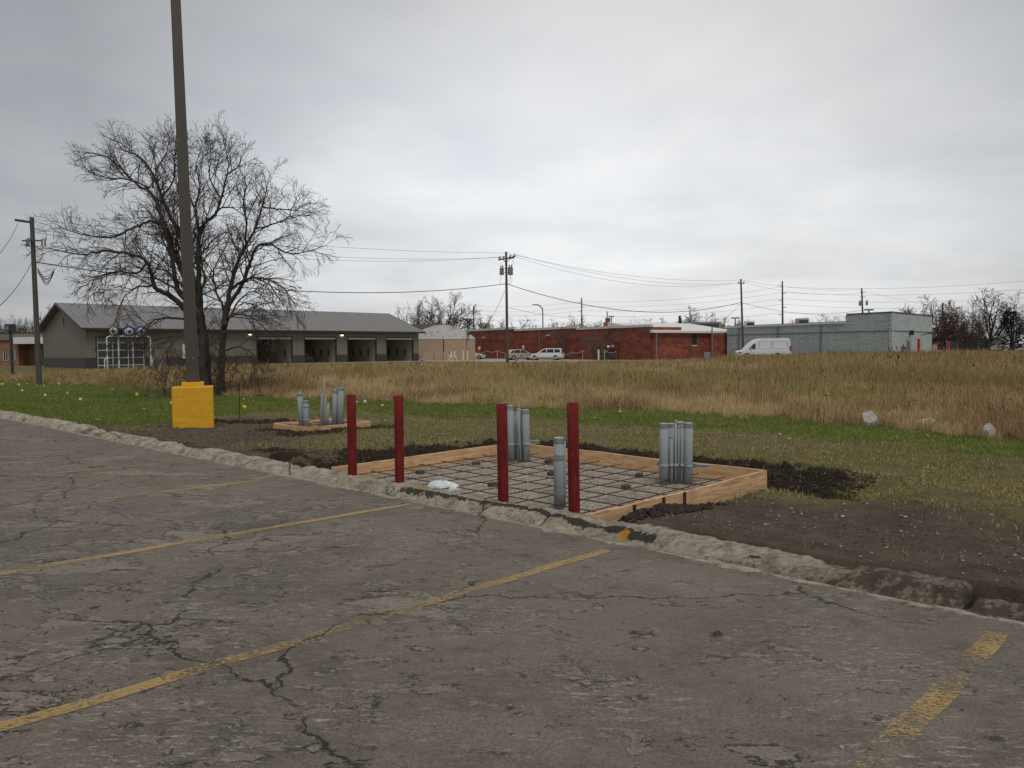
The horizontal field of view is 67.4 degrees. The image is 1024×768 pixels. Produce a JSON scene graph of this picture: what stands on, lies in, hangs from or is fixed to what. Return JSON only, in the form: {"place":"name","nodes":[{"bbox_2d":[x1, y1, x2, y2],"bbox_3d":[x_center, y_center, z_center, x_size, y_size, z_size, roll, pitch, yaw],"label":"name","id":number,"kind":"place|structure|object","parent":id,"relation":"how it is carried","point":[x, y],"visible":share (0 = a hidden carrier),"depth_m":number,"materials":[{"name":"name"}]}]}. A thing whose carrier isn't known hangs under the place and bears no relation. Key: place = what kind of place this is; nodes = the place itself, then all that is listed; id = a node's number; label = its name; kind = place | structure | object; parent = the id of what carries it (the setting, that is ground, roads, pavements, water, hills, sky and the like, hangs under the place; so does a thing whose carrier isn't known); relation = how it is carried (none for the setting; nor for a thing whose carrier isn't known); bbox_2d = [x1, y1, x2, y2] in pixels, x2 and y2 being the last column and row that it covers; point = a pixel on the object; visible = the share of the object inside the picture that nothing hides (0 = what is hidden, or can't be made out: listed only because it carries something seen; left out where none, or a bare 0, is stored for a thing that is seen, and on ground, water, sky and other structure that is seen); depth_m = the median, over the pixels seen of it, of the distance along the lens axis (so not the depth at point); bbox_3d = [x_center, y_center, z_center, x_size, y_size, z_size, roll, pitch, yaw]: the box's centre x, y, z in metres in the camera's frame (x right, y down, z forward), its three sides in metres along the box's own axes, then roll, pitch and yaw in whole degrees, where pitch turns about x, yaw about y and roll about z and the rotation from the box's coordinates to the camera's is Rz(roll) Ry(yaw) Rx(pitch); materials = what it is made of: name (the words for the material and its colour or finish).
{"place":"outdoors","nodes":[
{"label":"outdoors","id":0,"kind":"place"},
{"bbox_2d":[0,332,43,365],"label":"orange building","id":1,"kind":"structure","parent":0,"point":[23,349],"depth_m":107.87,"materials":[{"name":"brick"}]},
{"bbox_2d":[3,351,7,360],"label":"window","id":2,"kind":"structure","parent":1,"relation":"in","point":[5,353],"depth_m":107.84,"materials":[{"name":"white glass"}]},
{"bbox_2d":[226,361,421,365],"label":"pavement","id":3,"kind":"structure","parent":0,"point":[352,362],"depth_m":105.75,"materials":[{"name":"concrete"}]},
{"bbox_2d":[461,318,475,329],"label":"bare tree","id":4,"kind":"object","parent":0,"point":[469,323],"visible":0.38,"depth_m":174.28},
{"bbox_2d":[0,418,1023,767],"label":"parking lot","id":5,"kind":"structure","parent":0,"point":[786,672],"depth_m":4.25,"materials":[{"name":"asphalt"}]},
{"bbox_2d":[0,410,32,421],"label":"curb","id":6,"kind":"structure","parent":5,"relation":"on","point":[16,416],"depth_m":21.13,"materials":[{"name":"concrete"}]},
{"bbox_2d":[24,416,97,434],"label":"curb","id":7,"kind":"structure","parent":5,"relation":"on","point":[71,426],"depth_m":18.17,"materials":[{"name":"concrete"}]},
{"bbox_2d":[4,463,160,477],"bbox_3d":[-7.320,1.280,9.868,0.116,0.092,5.500,2,4,44],"label":"parking line","id":8,"kind":"object","parent":5,"relation":"on","point":[87,470],"visible":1,"depth_m":11.05,"materials":[{"name":"paint"}]},
{"bbox_2d":[88,429,106,436],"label":"curb","id":9,"kind":"structure","parent":5,"relation":"on","point":[97,432],"depth_m":16.41,"materials":[{"name":"concrete"}]},
{"bbox_2d":[60,480,259,503],"bbox_3d":[-5.220,1.327,8.159,0.116,0.092,5.500,2,4,44],"label":"parking line","id":10,"kind":"object","parent":5,"relation":"on","point":[185,489],"visible":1,"depth_m":9.49,"materials":[{"name":"paint"}]},
{"bbox_2d":[0,503,412,574],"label":"parking line","id":11,"kind":"object","parent":5,"relation":"on","point":[186,541],"visible":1,"depth_m":6.66,"materials":[{"name":"paint"}]},
{"bbox_2d":[0,549,609,731],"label":"parking line","id":12,"kind":"object","parent":5,"relation":"on","point":[131,689],"visible":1,"depth_m":3.81,"materials":[{"name":"paint"}]},
{"bbox_2d":[99,431,558,525],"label":"curb","id":13,"kind":"structure","parent":5,"relation":"on","point":[532,514],"depth_m":9.49,"materials":[{"name":"concrete"}]},
{"bbox_2d":[0,448,1014,764],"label":"grit","id":14,"kind":"object","parent":5,"relation":"on","point":[352,714],"visible":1,"depth_m":3.85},
{"bbox_2d":[542,511,974,609],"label":"curb","id":15,"kind":"structure","parent":5,"relation":"on","point":[915,586],"depth_m":5.77,"materials":[{"name":"concrete"}]},
{"bbox_2d":[855,631,1007,767],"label":"parking line","id":16,"kind":"object","parent":5,"relation":"on","point":[994,649],"visible":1,"depth_m":3.51,"materials":[{"name":"paint"}]},
{"bbox_2d":[966,596,1023,621],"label":"curb","id":17,"kind":"structure","parent":5,"relation":"on","point":[995,608],"depth_m":4.78,"materials":[{"name":"concrete"}]},
{"bbox_2d":[0,362,1023,603],"bbox_3d":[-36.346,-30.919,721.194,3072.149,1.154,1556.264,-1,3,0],"label":"ground","id":18,"kind":"structure","parent":0,"point":[987,586],"depth_m":9.54,"materials":[{"name":"soil"}]},
{"bbox_2d":[4,324,15,374],"bbox_3d":[-39.086,-2.643,59.921,0.661,4.047,0.410,-1,3,0],"label":"box sign","id":19,"kind":"object","parent":18,"relation":"on","point":[10,328],"visible":0.94,"depth_m":59.83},
{"bbox_2d":[0,317,23,331],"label":"bare tree","id":20,"kind":"object","parent":18,"relation":"on","point":[13,323],"visible":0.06,"depth_m":164.74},
{"bbox_2d":[8,312,32,331],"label":"bare tree","id":21,"kind":"object","parent":18,"relation":"on","point":[25,320],"visible":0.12,"depth_m":167.57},
{"bbox_2d":[18,318,33,331],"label":"bare tree","id":22,"kind":"object","parent":18,"relation":"on","point":[32,327],"visible":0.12,"depth_m":169.56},
{"bbox_2d":[15,217,54,385],"bbox_3d":[-28.672,-4.880,46.579,2.055,10.424,0.955,-1,3,-16],"label":"utility pole","id":23,"kind":"object","parent":18,"relation":"on","point":[38,365],"visible":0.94,"depth_m":46.68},
{"bbox_2d":[37,262,501,292],"bbox_3d":[-14.785,-8.427,62.675,0.058,2.054,42.759,2,3,41],"label":"overhead wire","id":24,"kind":"object","parent":23,"relation":"attached to","point":[294,290],"visible":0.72,"depth_m":63.24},
{"bbox_2d":[104,326,153,368],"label":"blower arch","id":25,"kind":"structure","parent":18,"relation":"on","point":[129,331],"depth_m":85.44,"materials":[{"name":"white paint"}]},
{"bbox_2d":[20,110,353,396],"bbox_3d":[-13.663,-5.854,33.650,13.738,13.246,8.272,-1,3,0],"label":"bare tree","id":26,"kind":"object","parent":18,"relation":"on","point":[172,252],"visible":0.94,"depth_m":33.38,"materials":[{"name":"brown plant"}]},
{"bbox_2d":[171,0,213,427],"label":"light pole","id":27,"kind":"object","parent":18,"relation":"on","point":[192,400],"visible":0.95,"depth_m":17.97,"materials":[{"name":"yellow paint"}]},
{"bbox_2d":[39,302,425,368],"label":"garage building","id":28,"kind":"structure","parent":18,"relation":"on","point":[72,336],"depth_m":97.17,"materials":[{"name":"beige"}]},
{"bbox_2d":[97,337,144,367],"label":"overhead door","id":29,"kind":"structure","parent":28,"relation":"in","point":[101,355],"depth_m":86.14,"materials":[{"name":"glass"}]},
{"bbox_2d":[154,348,166,366],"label":"door","id":30,"kind":"structure","parent":28,"relation":"in","point":[157,351],"depth_m":89.43,"materials":[{"name":"beige"}]},
{"bbox_2d":[305,353,313,362],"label":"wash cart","id":31,"kind":"object","parent":18,"relation":"on","point":[308,358],"visible":0.68,"depth_m":104.08,"materials":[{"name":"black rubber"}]},
{"bbox_2d":[273,418,370,431],"bbox_3d":[-4.400,0.975,17.847,1.495,0.182,1.699,2,3,42],"label":"wooden formwork","id":32,"kind":"object","parent":18,"relation":"on","point":[286,426],"visible":0.47,"depth_m":17.41,"materials":[{"name":"brown wood"}]},
{"bbox_2d":[347,394,356,475],"bbox_3d":[-2.040,0.780,9.795,0.118,1.289,0.115,-1,3,0],"label":"bollard","id":33,"kind":"object","parent":18,"relation":"on","point":[351,436],"visible":0.92,"depth_m":9.74,"materials":[{"name":"red metal"}]},
{"bbox_2d":[394,302,420,323],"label":"bare tree","id":34,"kind":"object","parent":18,"relation":"on","point":[413,322],"visible":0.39,"depth_m":174.22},
{"bbox_2d":[407,300,447,323],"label":"bare tree","id":35,"kind":"object","parent":18,"relation":"on","point":[418,321],"visible":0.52,"depth_m":179.99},
{"bbox_2d":[411,324,454,329],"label":"house","id":36,"kind":"structure","parent":18,"relation":"on","point":[421,326],"depth_m":152.82,"materials":[{"name":"grey metal"}]},
{"bbox_2d":[408,292,481,329],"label":"bare tree","id":37,"kind":"object","parent":18,"relation":"on","point":[455,320],"visible":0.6,"depth_m":182.78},
{"bbox_2d":[419,325,474,359],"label":"arched building","id":38,"kind":"structure","parent":18,"relation":"on","point":[440,339],"depth_m":124.20,"materials":[{"name":"beige paint"}]},
{"bbox_2d":[449,351,456,360],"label":"wooden rack","id":39,"kind":"object","parent":18,"relation":"on","point":[453,356],"visible":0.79,"depth_m":111.88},
{"bbox_2d":[470,310,512,328],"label":"bare tree","id":40,"kind":"object","parent":18,"relation":"on","point":[485,326],"visible":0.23,"depth_m":189.11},
{"bbox_2d":[498,252,515,363],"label":"utility pole","id":41,"kind":"object","parent":18,"relation":"on","point":[509,272],"visible":0.99,"depth_m":78.56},
{"bbox_2d":[34,219,472,252],"bbox_3d":[-14.864,-11.690,62.528,0.022,1.728,42.890,2,3,42],"label":"overhead wire","id":42,"kind":"object","parent":41,"relation":"attached to","point":[272,242],"visible":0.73,"depth_m":61.97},
{"bbox_2d":[32,232,493,260],"bbox_3d":[-14.899,-10.964,62.331,0.022,2.392,42.677,2,3,41],"label":"overhead wire","id":43,"kind":"object","parent":41,"relation":"attached to","point":[261,256],"visible":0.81,"depth_m":58.84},
{"bbox_2d":[42,230,498,258],"bbox_3d":[-15.081,-11.076,62.476,0.022,1.996,42.082,2,3,41],"label":"overhead wire","id":44,"kind":"object","parent":41,"relation":"attached to","point":[263,252],"visible":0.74,"depth_m":59.98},
{"bbox_2d":[511,255,725,286],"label":"overhead wire","id":45,"kind":"object","parent":41,"relation":"attached to","point":[618,281],"visible":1,"depth_m":89.22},
{"bbox_2d":[508,253,732,280],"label":"overhead wire","id":46,"kind":"object","parent":41,"relation":"attached to","point":[627,275],"visible":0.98,"depth_m":89.71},
{"bbox_2d":[508,284,740,312],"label":"overhead wire","id":47,"kind":"object","parent":41,"relation":"attached to","point":[616,309],"visible":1,"depth_m":87.61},
{"bbox_2d":[519,255,733,283],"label":"overhead wire","id":48,"kind":"object","parent":41,"relation":"attached to","point":[606,275],"visible":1,"depth_m":86.55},
{"bbox_2d":[0,346,1023,439],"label":"field grass","id":49,"kind":"structure","parent":18,"relation":"on","point":[960,405],"depth_m":30.12,"materials":[{"name":"plant"}]},
{"bbox_2d":[0,379,1023,458],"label":"lawn grass","id":50,"kind":"structure","parent":18,"relation":"on","point":[39,409],"depth_m":21.60,"materials":[{"name":"plant"}]},
{"bbox_2d":[17,408,1023,570],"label":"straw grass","id":51,"kind":"structure","parent":18,"relation":"on","point":[945,476],"depth_m":12.50,"materials":[{"name":"plant"}]},
{"bbox_2d":[144,417,899,522],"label":"soil crumbs","id":52,"kind":"object","parent":18,"relation":"on","point":[659,510],"visible":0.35,"depth_m":10.25,"materials":[{"name":"soil"}]},
{"bbox_2d":[509,316,536,328],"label":"bare tree","id":53,"kind":"object","parent":18,"relation":"on","point":[527,320],"visible":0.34,"depth_m":193.40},
{"bbox_2d":[60,347,1023,418],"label":"dead weeds","id":54,"kind":"object","parent":18,"relation":"on","point":[1022,382],"visible":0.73,"depth_m":30.86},
{"bbox_2d":[368,457,723,514],"bbox_3d":[0.383,1.294,10.012,4.375,0.016,3.509,2,4,45],"label":"gravel bed","id":55,"kind":"object","parent":18,"relation":"on","point":[587,505],"visible":0.45,"depth_m":10.06,"materials":[{"name":"gravel"}]},
{"bbox_2d":[394,395,403,482],"bbox_3d":[-1.390,0.789,9.465,0.119,1.290,0.115,-1,3,0],"label":"bollard","id":56,"kind":"object","parent":55,"relation":"on","point":[399,436],"visible":0.92,"depth_m":9.41,"materials":[{"name":"red metal"}]},
{"bbox_2d":[496,404,508,501],"bbox_3d":[-0.098,0.846,8.167,0.124,1.271,0.115,-1,3,0],"label":"bollard","id":57,"kind":"object","parent":55,"relation":"on","point":[502,452],"visible":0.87,"depth_m":8.12,"materials":[{"name":"red metal"}]},
{"bbox_2d":[507,405,539,462],"bbox_3d":[0.178,0.789,12.014,0.535,0.932,0.405,-1,3,0],"label":"conduit bundle","id":58,"kind":"object","parent":55,"relation":"on","point":[518,420],"visible":0.88,"depth_m":11.86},
{"bbox_2d":[358,453,725,513],"bbox_3d":[0.394,1.217,10.005,4.297,0.072,3.398,2,4,45],"label":"rebar grid","id":59,"kind":"object","parent":55,"relation":"on","point":[547,477],"visible":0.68,"depth_m":9.92,"materials":[{"name":"metal"}]},
{"bbox_2d":[428,480,459,491],"bbox_3d":[-0.838,1.278,9.515,0.465,0.170,0.234,1,3,26],"label":"plastic bag","id":60,"kind":"object","parent":59,"relation":"on","point":[441,484],"visible":0.68,"depth_m":9.43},
{"bbox_2d":[553,437,565,509],"bbox_3d":[0.524,0.999,8.412,0.144,0.833,0.144,-1,3,0],"label":"conduit pipe","id":61,"kind":"object","parent":55,"relation":"on","point":[559,457],"visible":0.94,"depth_m":8.36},
{"bbox_2d":[567,403,579,512],"bbox_3d":[0.607,0.844,7.566,0.127,1.318,0.115,-1,3,0],"label":"bollard","id":62,"kind":"object","parent":55,"relation":"on","point":[573,457],"visible":0.92,"depth_m":7.52,"materials":[{"name":"red metal"}]},
{"bbox_2d":[657,420,708,485],"bbox_3d":[2.215,0.893,9.917,0.689,0.879,0.395,-1,3,0],"label":"conduit bundle","id":63,"kind":"object","parent":55,"relation":"on","point":[675,462],"visible":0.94,"depth_m":9.78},
{"bbox_2d":[331,444,766,520],"bbox_3d":[0.397,1.275,10.025,4.499,0.356,3.547,2,4,45],"label":"wooden formwork","id":64,"kind":"object","parent":18,"relation":"on","point":[742,481],"visible":0.51,"depth_m":10.35,"materials":[{"name":"brown wood"}]},
{"bbox_2d":[234,419,877,502],"bbox_3d":[-1.971,1.085,13.990,5.448,0.443,16.071,-3,4,-44],"label":"turf fringe","id":65,"kind":"object","parent":18,"relation":"on","point":[822,466],"visible":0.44,"depth_m":11.92,"materials":[{"name":"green plant"}]},
{"bbox_2d":[91,423,1023,582],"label":"soil clods","id":66,"kind":"object","parent":18,"relation":"on","point":[793,517],"visible":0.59,"depth_m":7.31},
{"bbox_2d":[115,424,1023,580],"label":"pebbles","id":67,"kind":"object","parent":18,"relation":"on","point":[886,547],"visible":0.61,"depth_m":6.94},
{"bbox_2d":[564,312,601,326],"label":"bare tree","id":68,"kind":"object","parent":18,"relation":"on","point":[578,323],"visible":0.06,"depth_m":204.44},
{"bbox_2d":[464,324,726,359],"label":"brick building","id":69,"kind":"structure","parent":18,"relation":"on","point":[633,344],"depth_m":120.39,"materials":[{"name":"red brick"}]},
{"bbox_2d":[603,311,609,325],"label":"chimney","id":70,"kind":"object","parent":69,"relation":"on","point":[607,320],"visible":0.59,"depth_m":137.34,"materials":[{"name":"red brick"}]},
{"bbox_2d":[683,322,720,327],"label":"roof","id":71,"kind":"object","parent":69,"relation":"on","point":[715,324],"visible":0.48,"depth_m":125.47,"materials":[{"name":"grey metal"}]},
{"bbox_2d":[608,322,726,359],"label":"brick wing","id":72,"kind":"structure","parent":18,"relation":"on","point":[688,341],"depth_m":110.10,"materials":[{"name":"brick"}]},
{"bbox_2d":[692,334,697,345],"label":"window","id":73,"kind":"structure","parent":72,"relation":"in","point":[694,336],"depth_m":110.23,"materials":[{"name":"black glass"}]},
{"bbox_2d":[682,305,714,321],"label":"bare tree","id":74,"kind":"object","parent":18,"relation":"on","point":[690,318],"visible":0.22,"depth_m":188.11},
{"bbox_2d":[711,313,740,328],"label":"bare tree","id":75,"kind":"object","parent":18,"relation":"on","point":[724,325],"visible":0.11,"depth_m":198.91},
{"bbox_2d":[738,279,744,347],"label":"utility pole","id":76,"kind":"object","parent":18,"relation":"on","point":[742,328],"visible":0.93,"depth_m":103.58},
{"bbox_2d":[734,338,791,355],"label":"cargo van","id":77,"kind":"object","parent":18,"relation":"on","point":[768,345],"visible":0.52,"depth_m":97.04,"materials":[{"name":"white paint"}]},
{"bbox_2d":[778,281,785,323],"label":"utility pole","id":78,"kind":"object","parent":18,"relation":"on","point":[782,305],"visible":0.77,"depth_m":149.38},
{"bbox_2d":[797,281,1018,288],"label":"overhead wire","id":79,"kind":"object","parent":78,"relation":"attached to","point":[918,287],"visible":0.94,"depth_m":134.03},
{"bbox_2d":[726,311,935,356],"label":"block building","id":80,"kind":"structure","parent":18,"relation":"on","point":[876,331],"depth_m":96.66,"materials":[{"name":"grey concrete"}]},
{"bbox_2d":[744,321,754,324],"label":"rooftop unit","id":81,"kind":"object","parent":80,"relation":"on","point":[749,322],"visible":0.47,"depth_m":123.13,"materials":[{"name":"white paint"}]},
{"bbox_2d":[795,318,808,322],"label":"rooftop unit","id":82,"kind":"object","parent":80,"relation":"on","point":[801,320],"visible":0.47,"depth_m":111.08,"materials":[{"name":"beige paint"}]},
{"bbox_2d":[859,288,867,312],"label":"utility pole","id":83,"kind":"object","parent":18,"relation":"on","point":[861,301],"visible":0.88,"depth_m":117.45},
{"bbox_2d":[862,411,879,425],"bbox_3d":[8.355,0.866,17.883,0.452,0.487,0.350,-1,3,0],"label":"boulder","id":84,"kind":"object","parent":18,"relation":"on","point":[868,419],"visible":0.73,"depth_m":17.78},
{"bbox_2d":[887,344,903,365],"bbox_3d":[20.016,-1.226,40.064,0.843,1.728,0.408,-1,3,-15],"label":"dead weed","id":85,"kind":"object","parent":18,"relation":"on","point":[896,353],"visible":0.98,"depth_m":40.00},
{"bbox_2d":[898,295,966,344],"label":"bare tree","id":86,"kind":"object","parent":18,"relation":"on","point":[910,311],"visible":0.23,"depth_m":128.88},
{"bbox_2d":[924,300,976,348],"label":"bare tree","id":87,"kind":"object","parent":18,"relation":"on","point":[943,319],"visible":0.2,"depth_m":127.44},
{"bbox_2d":[924,300,991,349],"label":"bare tree","id":88,"kind":"object","parent":18,"relation":"on","point":[949,335],"visible":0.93,"depth_m":111.25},
{"bbox_2d":[946,340,988,351],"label":"metal fence","id":89,"kind":"object","parent":18,"relation":"on","point":[961,345],"visible":0.52,"depth_m":110.83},
{"bbox_2d":[958,312,998,340],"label":"bare tree","id":90,"kind":"object","parent":18,"relation":"on","point":[982,338],"visible":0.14,"depth_m":133.51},
{"bbox_2d":[981,423,995,437],"bbox_3d":[9.556,0.989,15.371,0.314,0.423,0.232,-1,3,0],"label":"boulder","id":91,"kind":"object","parent":18,"relation":"on","point":[985,427],"visible":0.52,"depth_m":15.33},
{"bbox_2d":[964,287,1023,349],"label":"bare tree","id":92,"kind":"object","parent":18,"relation":"on","point":[989,318],"visible":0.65,"depth_m":117.25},
{"bbox_2d":[983,290,1023,350],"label":"bare tree","id":93,"kind":"object","parent":18,"relation":"on","point":[1007,309],"visible":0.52,"depth_m":111.81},
{"bbox_2d":[990,311,1023,351],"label":"evergreen tree","id":94,"kind":"object","parent":18,"relation":"on","point":[1013,314],"visible":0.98,"depth_m":107.57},
{"bbox_2d":[998,345,1023,350],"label":"parked car","id":95,"kind":"object","parent":18,"relation":"on","point":[1022,347],"visible":0.31,"depth_m":117.11,"materials":[{"name":"white paint"}]},
{"bbox_2d":[0,0,1023,338],"label":"sky","id":96,"kind":"structure","parent":0,"point":[849,146],"materials":[{"name":"grey"}]},
{"bbox_2d":[419,358,687,361],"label":"road","id":97,"kind":"structure","parent":0,"point":[519,360],"depth_m":114.13,"materials":[{"name":"asphalt"}]},
{"bbox_2d":[476,353,485,358],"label":"parked car","id":98,"kind":"object","parent":97,"relation":"on","point":[480,356],"visible":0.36,"depth_m":132.81,"materials":[{"name":"white paint"}]},
{"bbox_2d":[504,349,532,359],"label":"parked car","id":99,"kind":"object","parent":97,"relation":"on","point":[514,354],"visible":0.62,"depth_m":117.97,"materials":[{"name":"beige paint"}]},
{"bbox_2d":[529,348,564,359],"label":"parked minivan","id":100,"kind":"object","parent":97,"relation":"on","point":[554,353],"visible":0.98,"depth_m":113.97,"materials":[{"name":"white paint"}]},
{"bbox_2d":[552,328,570,358],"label":"bare tree","id":101,"kind":"object","parent":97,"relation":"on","point":[555,340],"visible":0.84,"depth_m":121.32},
{"bbox_2d":[585,336,606,359],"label":"bare tree","id":102,"kind":"object","parent":97,"relation":"on","point":[593,353],"visible":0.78,"depth_m":112.72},
{"bbox_2d":[576,329,623,354],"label":"bare tree","id":103,"kind":"object","parent":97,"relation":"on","point":[602,349],"visible":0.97,"depth_m":111.53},
{"bbox_2d":[599,353,617,359],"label":"covered pile","id":104,"kind":"object","parent":97,"relation":"on","point":[608,356],"visible":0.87,"depth_m":111.40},
{"bbox_2d":[703,352,709,358],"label":"condenser unit","id":105,"kind":"object","parent":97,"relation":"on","point":[706,355],"visible":0.73,"depth_m":108.54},
{"bbox_2d":[932,331,951,352],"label":"house","id":106,"kind":"structure","parent":0,"point":[936,347],"depth_m":149.85,"materials":[{"name":"beige paint"}]},
{"bbox_2d":[988,338,1008,345],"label":"house","id":107,"kind":"structure","parent":0,"point":[997,342],"depth_m":149.88,"materials":[{"name":"white paint"}]},
{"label":"gravel bed","id":108,"kind":"structure","parent":0,"visible":0},
{"bbox_2d":[288,421,346,426],"bbox_3d":[-4.401,0.929,17.845,1.299,0.024,1.503,2,3,42],"label":"rebar grid","id":109,"kind":"object","parent":108,"relation":"on","point":[317,424],"visible":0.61,"depth_m":17.74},
{"bbox_2d":[296,376,343,425],"bbox_3d":[-4.397,0.415,17.645,1.069,1.214,0.326,-1,3,-19],"label":"conduit bundle","id":110,"kind":"object","parent":108,"relation":"on","point":[337,407],"visible":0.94,"depth_m":17.71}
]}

